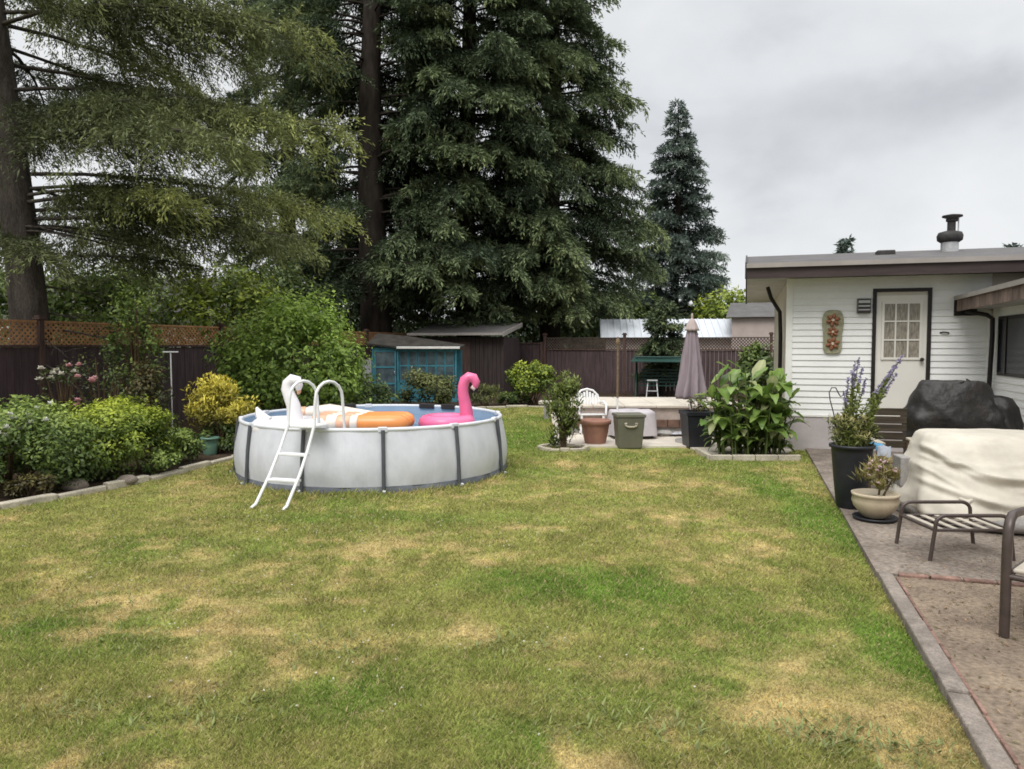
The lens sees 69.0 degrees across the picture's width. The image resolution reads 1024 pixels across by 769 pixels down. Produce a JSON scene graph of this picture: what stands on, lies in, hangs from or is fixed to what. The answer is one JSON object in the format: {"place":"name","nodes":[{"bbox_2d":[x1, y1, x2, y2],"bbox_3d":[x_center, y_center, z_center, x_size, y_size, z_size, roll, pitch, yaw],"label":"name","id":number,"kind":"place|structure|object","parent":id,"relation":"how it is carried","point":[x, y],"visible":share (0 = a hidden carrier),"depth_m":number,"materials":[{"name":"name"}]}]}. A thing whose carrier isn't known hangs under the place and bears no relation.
{"place":"outdoors","nodes":[
{"label":"outdoors","id":0,"kind":"place"},
{"bbox_2d":[0,391,757,501],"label":"garden bed","id":1,"kind":"object","parent":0,"point":[186,461],"visible":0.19,"depth_m":11.59,"materials":[{"name":"soil"}]},
{"bbox_2d":[0,472,56,498],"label":"plant","id":2,"kind":"object","parent":1,"relation":"on","point":[14,488],"visible":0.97,"depth_m":8.37,"materials":[{"name":"green plant"}]},
{"bbox_2d":[0,394,64,467],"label":"leafy bush","id":3,"kind":"object","parent":1,"relation":"on","point":[15,397],"visible":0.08,"depth_m":10.39,"materials":[{"name":"green plant"}]},
{"bbox_2d":[61,479,89,490],"bbox_3d":[-5.217,1.193,8.912,0.267,0.130,0.268,0,3,0],"label":"stone","id":4,"kind":"object","parent":1,"relation":"on","point":[83,484],"visible":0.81,"depth_m":8.83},
{"bbox_2d":[117,475,137,483],"bbox_3d":[-4.810,1.182,9.321,0.242,0.108,0.203,0,3,0],"label":"stone","id":5,"kind":"object","parent":1,"relation":"on","point":[130,479],"visible":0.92,"depth_m":9.26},
{"bbox_2d":[163,351,178,426],"bbox_3d":[-5.589,0.278,12.232,0.240,1.646,0.040,0,3,-8],"label":"plant support","id":6,"kind":"object","parent":1,"relation":"on","point":[170,352],"visible":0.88,"depth_m":12.20,"materials":[{"name":"grey metal"}]},
{"bbox_2d":[0,315,418,431],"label":"wooden fence","id":7,"kind":"object","parent":1,"relation":"on","point":[19,372],"visible":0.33,"depth_m":14.37,"materials":[{"name":"brown wood"}]},
{"bbox_2d":[200,436,219,454],"bbox_3d":[-4.746,0.962,11.703,0.290,0.275,0.290,0,3,0],"label":"green pot","id":8,"kind":"object","parent":1,"relation":"on","point":[211,442],"visible":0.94,"depth_m":11.61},
{"bbox_2d":[202,284,380,410],"bbox_3d":[-4.625,-0.554,15.511,3.656,3.076,3.165,0,3,0],"label":"leafy bush","id":9,"kind":"object","parent":1,"relation":"on","point":[300,328],"visible":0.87,"depth_m":15.13,"materials":[{"name":"green plant"}]},
{"bbox_2d":[337,372,403,404],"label":"leafy bush","id":10,"kind":"object","parent":1,"relation":"on","point":[374,392],"visible":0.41,"depth_m":17.07,"materials":[{"name":"green plant"}]},
{"bbox_2d":[363,333,464,401],"bbox_3d":[-3.006,-0.534,23.027,3.000,2.120,1.300,0,3,5],"label":"garden shed","id":11,"kind":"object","parent":1,"relation":"on","point":[397,358],"visible":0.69,"depth_m":22.60,"materials":[{"name":"teal paint"}]},
{"bbox_2d":[374,350,396,399],"bbox_3d":[-3.858,-0.297,22.614,0.680,1.510,0.077,0,3,5],"label":"door","id":12,"kind":"structure","parent":11,"relation":"in","point":[385,360],"depth_m":22.63,"materials":[{"name":"teal paint"}]},
{"bbox_2d":[399,350,407,381],"bbox_3d":[-3.277,-0.561,22.595,0.265,0.960,0.032,0,3,5],"label":"window","id":13,"kind":"structure","parent":11,"relation":"in","point":[403,354],"depth_m":22.59,"materials":[{"name":"glass"}]},
{"bbox_2d":[409,350,417,379],"bbox_3d":[-2.998,-0.560,22.573,0.265,0.960,0.032,0,3,5],"label":"window","id":14,"kind":"structure","parent":11,"relation":"in","point":[412,353],"depth_m":22.56,"materials":[{"name":"glass"}]},
{"bbox_2d":[418,350,426,372],"bbox_3d":[-2.718,-0.559,22.550,0.265,0.960,0.032,0,3,5],"label":"window","id":15,"kind":"structure","parent":11,"relation":"in","point":[422,354],"depth_m":22.54,"materials":[{"name":"glass"}]},
{"bbox_2d":[427,350,435,375],"bbox_3d":[-2.440,-0.558,22.528,0.265,0.960,0.032,0,3,5],"label":"window","id":16,"kind":"structure","parent":11,"relation":"in","point":[431,354],"depth_m":22.52,"materials":[{"name":"glass"}]},
{"bbox_2d":[436,350,444,378],"bbox_3d":[-2.166,-0.557,22.507,0.265,0.960,0.032,0,3,5],"label":"window","id":17,"kind":"structure","parent":11,"relation":"in","point":[440,354],"depth_m":22.49,"materials":[{"name":"glass"}]},
{"bbox_2d":[445,350,453,380],"bbox_3d":[-1.881,-0.555,22.483,0.265,0.960,0.032,0,3,5],"label":"window","id":18,"kind":"structure","parent":11,"relation":"in","point":[449,354],"depth_m":22.47,"materials":[{"name":"glass"}]},
{"bbox_2d":[407,323,521,396],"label":"garden shed","id":19,"kind":"structure","parent":1,"relation":"on","point":[490,361],"depth_m":25.00,"materials":[{"name":"brown wood"}]},
{"bbox_2d":[451,342,469,394],"bbox_3d":[-1.802,-0.538,25.178,0.800,1.800,0.009,1,3,17],"label":"door","id":20,"kind":"structure","parent":19,"relation":"in","point":[466,349],"depth_m":25.08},
{"bbox_2d":[495,389,532,404],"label":"plant","id":21,"kind":"object","parent":1,"relation":"on","point":[511,398],"visible":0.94,"depth_m":21.33,"materials":[{"name":"green plant"}]},
{"bbox_2d":[505,359,556,404],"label":"round shrub","id":22,"kind":"object","parent":1,"relation":"on","point":[530,379],"visible":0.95,"depth_m":21.20,"materials":[{"name":"green plant"}]},
{"bbox_2d":[519,332,773,395],"bbox_3d":[4.903,-0.724,26.072,17.735,2.175,0.170,1,3,17],"label":"wooden fence","id":23,"kind":"object","parent":1,"relation":"on","point":[585,365],"visible":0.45,"depth_m":26.51,"materials":[{"name":"wood"}]},
{"bbox_2d":[646,380,658,396],"bbox_3d":[4.397,0.185,23.352,0.420,0.661,0.450,1,3,10],"label":"step stool","id":24,"kind":"object","parent":1,"relation":"on","point":[647,390],"visible":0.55,"depth_m":23.25,"materials":[{"name":"grey plastic"}]},
{"bbox_2d":[630,356,681,396],"bbox_3d":[4.813,-0.225,24.222,1.800,1.385,1.000,1,3,16],"label":"swing","id":25,"kind":"object","parent":1,"relation":"on","point":[636,359],"visible":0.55,"depth_m":24.32,"materials":[{"name":"green metal"}]},
{"bbox_2d":[632,296,686,395],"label":"young conifer","id":26,"kind":"object","parent":1,"relation":"on","point":[655,324],"visible":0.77,"depth_m":24.95,"materials":[{"name":"green plant"}]},
{"bbox_2d":[730,341,773,404],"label":"garden tree","id":27,"kind":"object","parent":1,"relation":"on","point":[752,357],"visible":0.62,"depth_m":21.27,"materials":[{"name":"green plant"}]},
{"bbox_2d":[0,407,981,768],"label":"lawn","id":28,"kind":"structure","parent":0,"point":[466,639],"depth_m":4.51,"materials":[{"name":"plant"}]},
{"bbox_2d":[0,395,110,492],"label":"leafy bush","id":29,"kind":"object","parent":28,"relation":"on","point":[41,427],"visible":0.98,"depth_m":8.68,"materials":[{"name":"green plant"}]},
{"bbox_2d":[35,354,98,415],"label":"rose bush","id":30,"kind":"object","parent":28,"relation":"on","point":[65,396],"visible":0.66,"depth_m":10.85,"materials":[{"name":"green plant"}]},
{"bbox_2d":[58,351,140,442],"bbox_3d":[-6.094,0.342,11.061,0.989,1.696,1.004,0,3,0],"label":"rose bush","id":31,"kind":"object","parent":28,"relation":"on","point":[93,378],"visible":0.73,"depth_m":11.04,"materials":[{"name":"green plant"}]},
{"bbox_2d":[23,393,183,480],"bbox_3d":[-5.358,0.697,9.825,1.674,1.129,1.855,0,3,0],"label":"leafy bush","id":32,"kind":"object","parent":28,"relation":"on","point":[122,422],"visible":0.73,"depth_m":9.52,"materials":[{"name":"green plant"}]},
{"bbox_2d":[95,280,170,440],"bbox_3d":[-6.242,-0.304,12.377,1.249,2.850,1.050,0,3,0],"label":"climbing shrub","id":33,"kind":"object","parent":28,"relation":"on","point":[134,354],"visible":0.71,"depth_m":12.28,"materials":[{"name":"green plant"}]},
{"bbox_2d":[120,360,174,451],"bbox_3d":[-5.875,0.368,12.023,0.820,1.546,0.962,-2,3,-27],"label":"climbing shrub","id":34,"kind":"object","parent":28,"relation":"on","point":[146,378],"visible":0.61,"depth_m":11.86,"materials":[{"name":"green plant"}]},
{"bbox_2d":[135,447,183,474],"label":"plant","id":35,"kind":"object","parent":28,"relation":"on","point":[164,461],"visible":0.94,"depth_m":9.89,"materials":[{"name":"green plant"}]},
{"bbox_2d":[156,427,209,463],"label":"plant","id":36,"kind":"object","parent":28,"relation":"on","point":[185,437],"visible":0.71,"depth_m":10.68,"materials":[{"name":"green plant"}]},
{"bbox_2d":[196,421,235,451],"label":"plant","id":37,"kind":"object","parent":28,"relation":"on","point":[226,443],"visible":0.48,"depth_m":11.82,"materials":[{"name":"green plant"}]},
{"bbox_2d":[148,250,293,370],"bbox_3d":[-7.444,-1.353,19.065,3.732,4.244,3.949,0,3,0],"label":"garden tree","id":38,"kind":"object","parent":28,"relation":"on","point":[190,307],"visible":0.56,"depth_m":18.55,"materials":[{"name":"green plant"}]},
{"bbox_2d":[180,371,261,451],"bbox_3d":[-4.678,0.450,12.064,1.313,1.373,1.108,0,3,0],"label":"golden shrub","id":39,"kind":"object","parent":28,"relation":"on","point":[218,396],"visible":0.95,"depth_m":11.87,"materials":[{"name":"yellow plant"}]},
{"bbox_2d":[0,405,543,509],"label":"garden edging","id":40,"kind":"object","parent":28,"relation":"on","point":[108,485],"visible":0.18,"depth_m":9.07,"materials":[{"name":"concrete"}]},
{"bbox_2d":[250,379,345,509],"bbox_3d":[-2.356,0.638,8.433,0.538,1.364,1.236,1,3,21],"label":"pool ladder","id":41,"kind":"object","parent":28,"relation":"on","point":[314,425],"visible":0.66,"depth_m":8.44,"materials":[{"name":"white plastic"}]},
{"bbox_2d":[229,403,508,494],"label":"swimming pool","id":42,"kind":"structure","parent":28,"relation":"on","point":[396,458],"depth_m":8.90,"materials":[{"name":"plastic"}]},
{"bbox_2d":[251,374,326,431],"bbox_3d":[-2.838,0.268,9.478,0.970,0.808,0.850,0,3,0],"label":"swan float","id":43,"kind":"object","parent":42,"relation":"on","point":[297,416],"visible":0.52,"depth_m":9.33,"materials":[{"name":"white plastic"}]},
{"bbox_2d":[301,404,375,415],"bbox_3d":[-2.291,0.396,10.539,1.433,0.240,0.226,0,3,3],"label":"pool float","id":44,"kind":"object","parent":42,"relation":"on","point":[307,411],"visible":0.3,"depth_m":10.48,"materials":[{"name":"beige plastic"}]},
{"bbox_2d":[312,411,414,427],"bbox_3d":[-1.932,0.507,9.791,1.234,0.277,0.680,0,3,3],"label":"lounge float","id":45,"kind":"object","parent":42,"relation":"on","point":[376,419],"visible":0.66,"depth_m":9.48,"materials":[{"name":"orange plastic"}]},
{"bbox_2d":[418,372,479,425],"bbox_3d":[-0.886,0.228,10.126,0.766,0.796,0.748,2,4,33],"label":"flamingo float","id":46,"kind":"object","parent":42,"relation":"on","point":[465,415],"visible":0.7,"depth_m":10.11,"materials":[{"name":"pink plastic"}]},
{"bbox_2d":[398,366,458,404],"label":"leafy bush","id":47,"kind":"object","parent":28,"relation":"on","point":[422,381],"visible":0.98,"depth_m":20.67,"materials":[{"name":"green plant"}]},
{"bbox_2d":[470,382,500,405],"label":"plant","id":48,"kind":"object","parent":28,"relation":"on","point":[486,390],"visible":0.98,"depth_m":20.82,"materials":[{"name":"green plant"}]},
{"bbox_2d":[537,443,589,451],"bbox_3d":[0.860,1.059,12.474,0.870,0.080,0.670,0,3,0],"label":"stone ring","id":49,"kind":"object","parent":28,"relation":"on","point":[543,448],"visible":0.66,"depth_m":12.28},
{"bbox_2d":[612,412,645,448],"bbox_3d":[1.990,0.784,12.692,0.500,0.585,0.459,0,3,-3],"label":"storage bin","id":50,"kind":"object","parent":28,"relation":"on","point":[628,429],"visible":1,"depth_m":12.51,"materials":[{"name":"plastic"}]},
{"bbox_2d":[695,448,800,460],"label":"bed kerb","id":51,"kind":"structure","parent":28,"relation":"on","point":[700,452],"depth_m":11.26,"materials":[{"name":"concrete"}]},
{"bbox_2d":[694,359,809,454],"bbox_3d":[3.751,0.394,11.739,1.509,1.572,1.441,3,4,43],"label":"broad leaved plant","id":52,"kind":"object","parent":28,"relation":"on","point":[750,427],"visible":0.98,"depth_m":11.57,"materials":[{"name":"green plant"}]},
{"bbox_2d":[878,572,1015,768],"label":"kerb","id":53,"kind":"structure","parent":28,"relation":"on","point":[988,749],"depth_m":3.74,"materials":[{"name":"concrete"}]},
{"bbox_2d":[0,0,1023,321],"label":"sky","id":54,"kind":"structure","parent":0,"point":[817,124],"materials":[{"name":"white"}]},
{"bbox_2d":[549,446,582,448],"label":"ring soil","id":55,"kind":"structure","parent":0,"point":[566,446],"depth_m":12.55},
{"bbox_2d":[539,368,585,447],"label":"upright shrub","id":56,"kind":"object","parent":55,"relation":"on","point":[560,403],"visible":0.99,"depth_m":12.39,"materials":[{"name":"green plant"}]},
{"bbox_2d":[551,413,794,453],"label":"paving","id":57,"kind":"structure","parent":0,"point":[660,442],"depth_m":13.02,"materials":[{"name":"concrete"}]},
{"bbox_2d":[539,400,551,418],"bbox_3d":[1.295,0.604,17.541,1.300,0.430,0.400,1,3,10],"label":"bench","id":58,"kind":"object","parent":57,"relation":"on","point":[545,416],"visible":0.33,"depth_m":17.48,"materials":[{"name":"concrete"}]},
{"bbox_2d":[575,388,607,434],"bbox_3d":[1.529,0.530,14.629,0.584,0.896,0.629,0,3,-6],"label":"garden chair","id":59,"kind":"object","parent":57,"relation":"on","point":[586,400],"visible":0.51,"depth_m":14.84,"materials":[{"name":"white plastic"}]},
{"bbox_2d":[580,418,610,443],"bbox_3d":[1.465,0.835,13.100,0.560,0.440,0.560,0,3,0],"label":"terracotta pot","id":60,"kind":"object","parent":57,"relation":"on","point":[594,430],"visible":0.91,"depth_m":12.92,"materials":[{"name":"ceramic"}]},
{"bbox_2d":[616,337,619,411],"bbox_3d":[1.946,0.071,13.729,0.090,1.900,0.090,0,3,0],"label":"garden pole","id":61,"kind":"object","parent":57,"relation":"on","point":[617,374],"visible":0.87,"depth_m":13.70,"materials":[{"name":"brown wood"}]},
{"bbox_2d":[608,408,656,438],"bbox_3d":[2.242,0.727,13.903,0.888,0.515,0.758,0,3,-4],"label":"covered table","id":62,"kind":"object","parent":57,"relation":"on","point":[650,426],"visible":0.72,"depth_m":13.61,"materials":[{"name":"fabric"}]},
{"bbox_2d":[561,397,744,432],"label":"raised platform","id":63,"kind":"structure","parent":57,"relation":"on","point":[665,409],"depth_m":14.49,"materials":[{"name":"paint"}]},
{"bbox_2d":[657,430,673,435],"bbox_3d":[2.898,0.926,14.158,0.405,0.107,0.324,0,3,0],"label":"stone","id":64,"kind":"object","parent":57,"relation":"on","point":[666,432],"visible":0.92,"depth_m":14.04,"materials":[{"name":"stone"}]},
{"bbox_2d":[675,313,706,442],"bbox_3d":[3.172,-0.114,13.159,0.543,2.290,0.557,-2,4,-31],"label":"garden parasol","id":65,"kind":"object","parent":57,"relation":"on","point":[691,382],"visible":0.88,"depth_m":13.03,"materials":[{"name":"fabric"}]},
{"bbox_2d":[678,409,713,448],"bbox_3d":[3.157,0.761,12.715,0.500,0.630,0.500,0,3,-4],"label":"square planter","id":66,"kind":"object","parent":57,"relation":"on","point":[692,432],"visible":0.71,"depth_m":12.52,"materials":[{"name":"plastic"}]},
{"bbox_2d":[687,395,708,411],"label":"potted plant","id":67,"kind":"object","parent":66,"relation":"in","point":[698,404],"visible":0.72,"depth_m":12.67,"materials":[{"name":"green plant"}]},
{"bbox_2d":[806,448,1023,584],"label":"patio","id":68,"kind":"structure","parent":0,"point":[875,549],"depth_m":6.30,"materials":[{"name":"concrete"}]},
{"bbox_2d":[829,442,875,509],"bbox_3d":[3.567,0.958,7.826,0.450,0.665,0.450,0,3,0],"label":"tall pot","id":69,"kind":"object","parent":68,"relation":"on","point":[846,460],"visible":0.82,"depth_m":7.69,"materials":[{"name":"plastic"}]},
{"bbox_2d":[829,387,843,436],"bbox_3d":[3.401,0.487,7.801,0.183,0.918,0.010,0,3,0],"label":"wire hook","id":70,"kind":"object","parent":69,"relation":"in","point":[831,404],"visible":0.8,"depth_m":7.78,"materials":[{"name":"metal"}]},
{"bbox_2d":[823,355,903,446],"bbox_3d":[3.657,0.526,7.781,0.751,1.669,0.498,2,3,27],"label":"flowering plant","id":71,"kind":"object","parent":69,"relation":"in","point":[849,424],"visible":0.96,"depth_m":7.74,"materials":[{"name":"green plant"}]},
{"bbox_2d":[851,488,900,522],"bbox_3d":[3.547,1.185,7.269,0.440,0.270,0.440,0,3,0],"label":"bowl planter","id":72,"kind":"object","parent":68,"relation":"on","point":[870,504],"visible":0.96,"depth_m":7.14,"materials":[{"name":"ceramic"}]},
{"bbox_2d":[849,452,904,495],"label":"flowering plant","id":73,"kind":"object","parent":72,"relation":"in","point":[876,466],"visible":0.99,"depth_m":7.18,"materials":[{"name":"green plant"}]},
{"bbox_2d":[868,408,911,488],"bbox_3d":[4.366,0.773,8.483,0.520,0.965,0.600,1,3,12],"label":"wooden chair","id":74,"kind":"object","parent":68,"relation":"on","point":[891,435],"visible":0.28,"depth_m":8.71,"materials":[{"name":"brown wood"}]},
{"bbox_2d":[892,454,910,511],"bbox_3d":[4.099,1.016,7.675,0.260,0.565,0.260,1,3,10],"label":"pedestal","id":75,"kind":"object","parent":68,"relation":"on","point":[901,461],"visible":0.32,"depth_m":7.57,"materials":[{"name":"grey plastic"}]},
{"bbox_2d":[877,445,890,457],"bbox_3d":[3.949,0.710,7.899,0.130,0.121,0.120,2,3,29],"label":"rag","id":76,"kind":"object","parent":75,"relation":"on","point":[883,450],"visible":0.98,"depth_m":7.87,"materials":[{"name":"fabric"}]},
{"bbox_2d":[895,500,1015,560],"bbox_3d":[3.637,1.194,6.135,0.691,0.377,0.546,0,3,0],"label":"footstool","id":77,"kind":"object","parent":68,"relation":"on","point":[935,528],"visible":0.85,"depth_m":6.06,"materials":[{"name":"metal"}]},
{"bbox_2d":[888,428,1023,533],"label":"covered fire table","id":78,"kind":"object","parent":68,"relation":"on","point":[980,471],"visible":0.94,"depth_m":7.00,"materials":[{"name":"fabric"}]},
{"bbox_2d":[902,378,1023,453],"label":"covered grill","id":79,"kind":"object","parent":68,"relation":"on","point":[957,404],"visible":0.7,"depth_m":9.13,"materials":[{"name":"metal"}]},
{"bbox_2d":[894,576,1023,768],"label":"paved ground","id":80,"kind":"structure","parent":0,"point":[1001,657],"depth_m":4.31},
{"bbox_2d":[866,521,1023,743],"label":"leaf litter","id":81,"kind":"object","parent":80,"relation":"on","point":[972,617],"visible":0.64,"depth_m":4.71,"materials":[{"name":"brown plant"}]},
{"bbox_2d":[896,572,1023,768],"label":"brick edging","id":82,"kind":"object","parent":80,"relation":"on","point":[1014,759],"visible":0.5,"depth_m":4.57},
{"bbox_2d":[998,507,1023,637],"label":"patio chair","id":83,"kind":"object","parent":80,"relation":"on","point":[1008,573],"visible":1,"depth_m":4.34,"materials":[{"name":"metal"}]},
{"label":"ground","id":84,"kind":"structure","parent":0,"visible":0},
{"bbox_2d":[0,263,78,347],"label":"garden tree","id":85,"kind":"object","parent":84,"relation":"on","point":[3,299],"visible":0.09,"depth_m":20.06,"materials":[{"name":"green plant"}]},
{"bbox_2d":[2,248,175,347],"bbox_3d":[-9.683,-1.132,17.425,3.702,3.976,3.877,0,3,0],"label":"garden tree","id":86,"kind":"object","parent":84,"relation":"on","point":[89,303],"visible":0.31,"depth_m":16.83,"materials":[{"name":"green plant"}]},
{"bbox_2d":[51,250,196,347],"bbox_3d":[-15.380,-2.843,29.999,6.594,6.076,6.907,0,3,0],"label":"garden tree","id":87,"kind":"object","parent":84,"relation":"on","point":[159,280],"visible":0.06,"depth_m":28.70,"materials":[{"name":"green plant"}]},
{"bbox_2d":[0,276,260,347],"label":"neighbour house","id":88,"kind":"structure","parent":84,"relation":"on","point":[164,288],"depth_m":28.92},
{"bbox_2d":[0,0,374,393],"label":"cedar tree","id":89,"kind":"object","parent":84,"relation":"on","point":[150,117],"visible":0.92,"depth_m":13.42,"materials":[{"name":"green plant"}]},
{"bbox_2d":[200,259,347,346],"bbox_3d":[-8.036,-1.914,24.501,4.473,4.795,4.414,1,3,21],"label":"garden tree","id":90,"kind":"object","parent":84,"relation":"on","point":[281,278],"visible":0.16,"depth_m":23.92,"materials":[{"name":"green plant"}]},
{"bbox_2d":[194,0,386,312],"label":"fir tree","id":91,"kind":"object","parent":84,"relation":"on","point":[271,160],"visible":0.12,"depth_m":31.74,"materials":[{"name":"green plant"}]},
{"bbox_2d":[268,232,360,344],"bbox_3d":[-8.407,-3.424,33.375,6.514,6.876,6.264,-3,4,-43],"label":"garden tree","id":92,"kind":"object","parent":84,"relation":"on","point":[353,321],"visible":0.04,"depth_m":33.33,"materials":[{"name":"green plant"}]},
{"bbox_2d":[228,0,505,343],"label":"fir tree","id":93,"kind":"object","parent":84,"relation":"on","point":[369,206],"visible":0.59,"depth_m":26.18,"materials":[{"name":"green plant"}]},
{"bbox_2d":[392,269,494,336],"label":"garden tree","id":94,"kind":"object","parent":84,"relation":"on","point":[396,324],"visible":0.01,"depth_m":32.58,"materials":[{"name":"green plant"}]},
{"bbox_2d":[331,0,600,336],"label":"fir tree","id":95,"kind":"object","parent":84,"relation":"on","point":[506,102],"visible":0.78,"depth_m":26.35,"materials":[{"name":"green plant"}]},
{"bbox_2d":[336,307,688,348],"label":"wood","id":96,"kind":"object","parent":84,"relation":"on","point":[683,317],"depth_m":76.40,"materials":[{"name":"green plant"}]},
{"bbox_2d":[440,0,671,388],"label":"fir tree","id":97,"kind":"object","parent":84,"relation":"on","point":[600,225],"visible":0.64,"depth_m":28.93,"materials":[{"name":"green plant"}]},
{"bbox_2d":[505,281,618,352],"bbox_3d":[1.736,-3.299,34.747,6.354,6.481,7.061,0,3,0],"label":"garden tree","id":98,"kind":"object","parent":84,"relation":"on","point":[586,334],"visible":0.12,"depth_m":33.13,"materials":[{"name":"green plant"}]},
{"bbox_2d":[564,277,660,350],"bbox_3d":[5.348,-2.698,36.259,5.143,5.118,5.292,-1,3,-24],"label":"garden tree","id":99,"kind":"object","parent":84,"relation":"on","point":[638,313],"visible":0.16,"depth_m":35.32,"materials":[{"name":"green plant"}]},
{"bbox_2d":[599,318,731,390],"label":"neighbour building","id":100,"kind":"structure","parent":84,"relation":"on","point":[710,327],"depth_m":28.41,"materials":[{"name":"metal"}]},
{"bbox_2d":[623,98,730,318],"bbox_3d":[8.145,-7.270,37.871,7.295,14.221,6.967,0,3,0],"label":"spruce tree","id":101,"kind":"object","parent":84,"relation":"on","point":[671,219],"visible":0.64,"depth_m":36.92,"materials":[{"name":"green plant"}]},
{"bbox_2d":[685,284,745,318],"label":"garden tree","id":102,"kind":"object","parent":84,"relation":"on","point":[719,304],"visible":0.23,"depth_m":34.66,"materials":[{"name":"green plant"}]},
{"bbox_2d":[726,302,774,388],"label":"neighbour house","id":103,"kind":"structure","parent":84,"relation":"on","point":[752,319],"depth_m":27.30,"materials":[{"name":"paint"}]},
{"bbox_2d":[833,234,855,253],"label":"distant conifer","id":104,"kind":"object","parent":84,"relation":"on","point":[843,245],"visible":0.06,"depth_m":59.31,"materials":[{"name":"green plant"}]},
{"bbox_2d":[745,214,1023,451],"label":"bungalow","id":105,"kind":"object","parent":84,"relation":"on","point":[971,301],"visible":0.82,"depth_m":11.81,"materials":[{"name":"white"}]},
{"bbox_2d":[822,310,843,353],"bbox_3d":[5.193,-0.852,12.047,0.324,0.710,0.076,1,3,17],"label":"wall plaque","id":106,"kind":"object","parent":105,"relation":"attached to","point":[832,323],"depth_m":12.04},
{"bbox_2d":[857,298,870,312],"bbox_3d":[5.625,-1.256,11.888,0.207,0.236,0.090,1,3,17],"label":"wall light","id":107,"kind":"object","parent":105,"relation":"attached to","point":[863,305],"visible":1,"depth_m":11.87,"materials":[{"name":"metal"}]},
{"bbox_2d":[870,288,932,415],"bbox_3d":[6.157,-0.449,11.797,0.840,2.144,0.105,1,3,17],"label":"door","id":108,"kind":"structure","parent":105,"relation":"in","point":[901,324],"depth_m":11.81,"materials":[{"name":"paint"}]},
{"bbox_2d":[996,314,1023,377],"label":"window","id":109,"kind":"structure","parent":105,"relation":"in","point":[1010,344],"depth_m":10.52,"materials":[{"name":"black glass"}]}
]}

